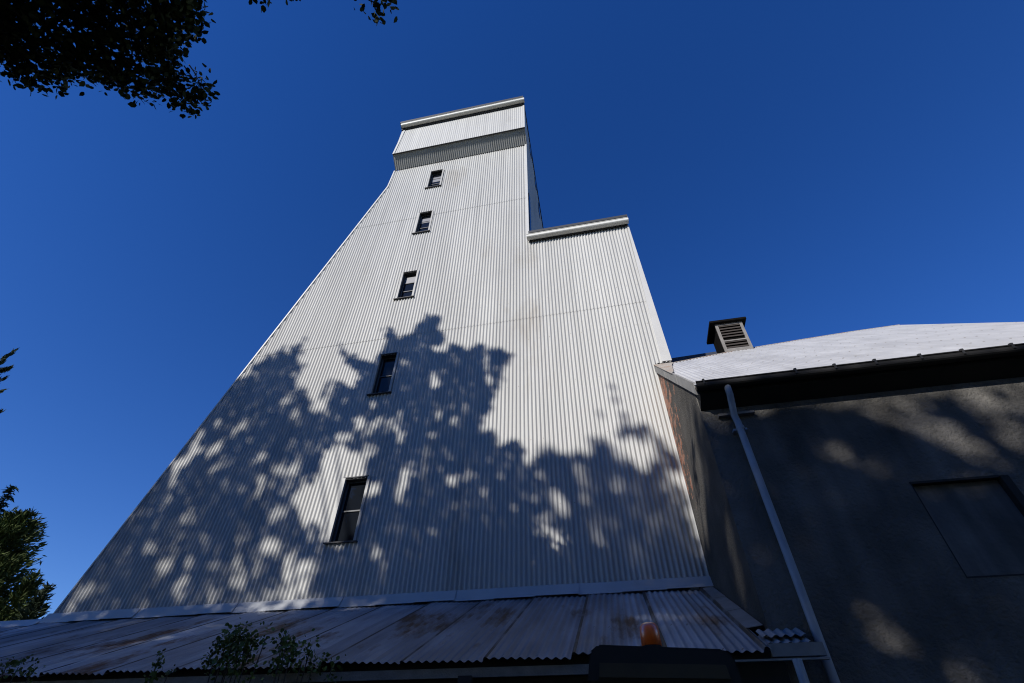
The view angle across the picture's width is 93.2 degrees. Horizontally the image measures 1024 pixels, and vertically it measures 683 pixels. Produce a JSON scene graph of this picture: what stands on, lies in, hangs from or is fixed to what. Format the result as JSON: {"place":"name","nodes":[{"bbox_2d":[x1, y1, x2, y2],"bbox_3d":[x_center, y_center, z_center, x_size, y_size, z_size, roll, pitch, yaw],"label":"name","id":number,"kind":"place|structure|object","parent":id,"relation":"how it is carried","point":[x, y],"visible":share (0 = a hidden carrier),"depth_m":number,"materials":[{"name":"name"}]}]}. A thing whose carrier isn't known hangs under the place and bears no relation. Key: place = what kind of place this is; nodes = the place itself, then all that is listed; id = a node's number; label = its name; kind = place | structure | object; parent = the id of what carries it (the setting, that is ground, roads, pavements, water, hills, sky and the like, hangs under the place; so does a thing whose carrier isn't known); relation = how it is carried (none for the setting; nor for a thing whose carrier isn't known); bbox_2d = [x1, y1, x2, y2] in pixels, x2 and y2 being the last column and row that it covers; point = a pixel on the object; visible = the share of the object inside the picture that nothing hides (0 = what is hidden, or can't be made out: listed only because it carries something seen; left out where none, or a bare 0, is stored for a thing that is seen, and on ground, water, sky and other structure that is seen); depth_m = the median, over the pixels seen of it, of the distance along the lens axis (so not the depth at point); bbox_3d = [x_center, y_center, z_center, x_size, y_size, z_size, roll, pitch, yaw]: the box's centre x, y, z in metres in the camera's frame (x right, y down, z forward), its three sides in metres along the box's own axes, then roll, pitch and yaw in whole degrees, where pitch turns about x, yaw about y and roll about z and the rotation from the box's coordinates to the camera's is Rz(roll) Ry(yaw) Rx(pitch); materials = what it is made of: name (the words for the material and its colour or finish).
{"place":"outdoors","nodes":[
{"label":"outdoors","id":0,"kind":"place"},
{"bbox_2d":[39,96,712,662],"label":"tower building","id":1,"kind":"structure","parent":0,"point":[445,386],"depth_m":9.38,"materials":[{"name":"white metal"}]},
{"bbox_2d":[323,475,370,544],"bbox_3d":[-2.868,2.981,8.581,0.600,1.215,0.185,-8,-44,9],"label":"window","id":2,"kind":"structure","parent":1,"relation":"in","point":[349,508],"depth_m":8.60,"materials":[{"name":"glass"}]},
{"bbox_2d":[366,352,399,395],"bbox_3d":[-2.800,0.732,10.685,0.550,1.155,0.185,-8,-44,9],"label":"window","id":3,"kind":"structure","parent":1,"relation":"in","point":[386,365],"depth_m":10.72,"materials":[{"name":"glass"}]},
{"bbox_2d":[393,270,418,300],"bbox_3d":[-2.738,-1.458,12.735,0.550,1.095,0.185,-8,-44,9],"label":"window","id":4,"kind":"structure","parent":1,"relation":"in","point":[407,283],"depth_m":12.80,"materials":[{"name":"glass"}]},
{"bbox_2d":[412,210,433,234],"bbox_3d":[-2.671,-3.591,14.729,0.560,1.135,0.185,-8,-44,9],"label":"window","id":5,"kind":"structure","parent":1,"relation":"in","point":[424,220],"depth_m":14.82,"materials":[{"name":"glass"}]},
{"bbox_2d":[425,169,443,188],"bbox_3d":[-2.612,-5.507,16.522,0.580,1.145,0.185,-8,-44,9],"label":"window","id":6,"kind":"structure","parent":1,"relation":"in","point":[435,177],"depth_m":16.63,"materials":[{"name":"glass"}]},
{"bbox_2d":[528,193,530,230],"bbox_3d":[0.522,-3.569,14.004,0.020,2.500,0.200,-8,-44,9],"label":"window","id":7,"kind":"structure","parent":1,"relation":"in","point":[528,193],"depth_m":14.07,"materials":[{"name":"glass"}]},
{"bbox_2d":[0,0,1023,618],"label":"sky","id":8,"kind":"structure","parent":0,"point":[796,169],"materials":[{"name":"blue"}]},
{"bbox_2d":[654,317,1023,682],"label":"stucco building","id":9,"kind":"structure","parent":0,"point":[856,497],"depth_m":4.94,"materials":[{"name":"concrete"}]},
{"bbox_2d":[909,475,1023,577],"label":"blocked window","id":10,"kind":"structure","parent":9,"relation":"in","point":[980,519],"depth_m":4.54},
{"label":"ground","id":11,"kind":"structure","parent":0,"visible":0},
{"bbox_2d":[0,484,18,516],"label":"spruce tree","id":12,"kind":"object","parent":11,"relation":"on","point":[8,490],"visible":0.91,"depth_m":22.57,"materials":[{"name":"green plant"}]},
{"bbox_2d":[0,347,19,412],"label":"spruce tree","id":13,"kind":"object","parent":11,"relation":"on","point":[3,360],"visible":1,"depth_m":22.24,"materials":[{"name":"green plant"}]},
{"bbox_2d":[0,568,44,620],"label":"cypress tree","id":14,"kind":"object","parent":11,"relation":"on","point":[27,588],"visible":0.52,"depth_m":18.23,"materials":[{"name":"green plant"}]},
{"bbox_2d":[0,654,45,682],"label":"eave shrub","id":15,"kind":"object","parent":11,"relation":"on","point":[15,663],"visible":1,"depth_m":4.79,"materials":[{"name":"green plant"}]},
{"bbox_2d":[0,506,48,618],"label":"cypress tree","id":16,"kind":"object","parent":11,"relation":"on","point":[19,529],"visible":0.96,"depth_m":19.67,"materials":[{"name":"green plant"}]},
{"bbox_2d":[11,581,56,620],"bbox_3d":[-17.412,11.730,15.669,2.630,7.422,2.806,21,-47,-21],"label":"cypress tree","id":17,"kind":"object","parent":11,"relation":"on","point":[38,604],"visible":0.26,"depth_m":17.62,"materials":[{"name":"green plant"}]},
{"bbox_2d":[143,648,176,682],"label":"eave shrub","id":18,"kind":"object","parent":11,"relation":"on","point":[152,674],"visible":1,"depth_m":4.39,"materials":[{"name":"green plant"}]},
{"bbox_2d":[0,0,398,118],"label":"broadleaf tree","id":19,"kind":"object","parent":11,"relation":"on","point":[161,46],"visible":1,"depth_m":6.07,"materials":[{"name":"green plant"}]},
{"bbox_2d":[199,617,285,682],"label":"eave shrub","id":20,"kind":"object","parent":11,"relation":"on","point":[235,648],"visible":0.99,"depth_m":4.36,"materials":[{"name":"green plant"}]},
{"bbox_2d":[261,628,345,682],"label":"eave shrub","id":21,"kind":"object","parent":11,"relation":"on","point":[285,644],"visible":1,"depth_m":4.23,"materials":[{"name":"green plant"}]},
{"bbox_2d":[0,586,829,682],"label":"lean to shed","id":22,"kind":"object","parent":11,"relation":"on","point":[535,639],"visible":0.91,"depth_m":5.04,"materials":[{"name":"grey metal"}]},
{"bbox_2d":[588,622,742,682],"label":"work tractor","id":23,"kind":"object","parent":11,"relation":"on","point":[651,659],"visible":1,"depth_m":2.94,"materials":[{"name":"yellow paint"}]}
]}

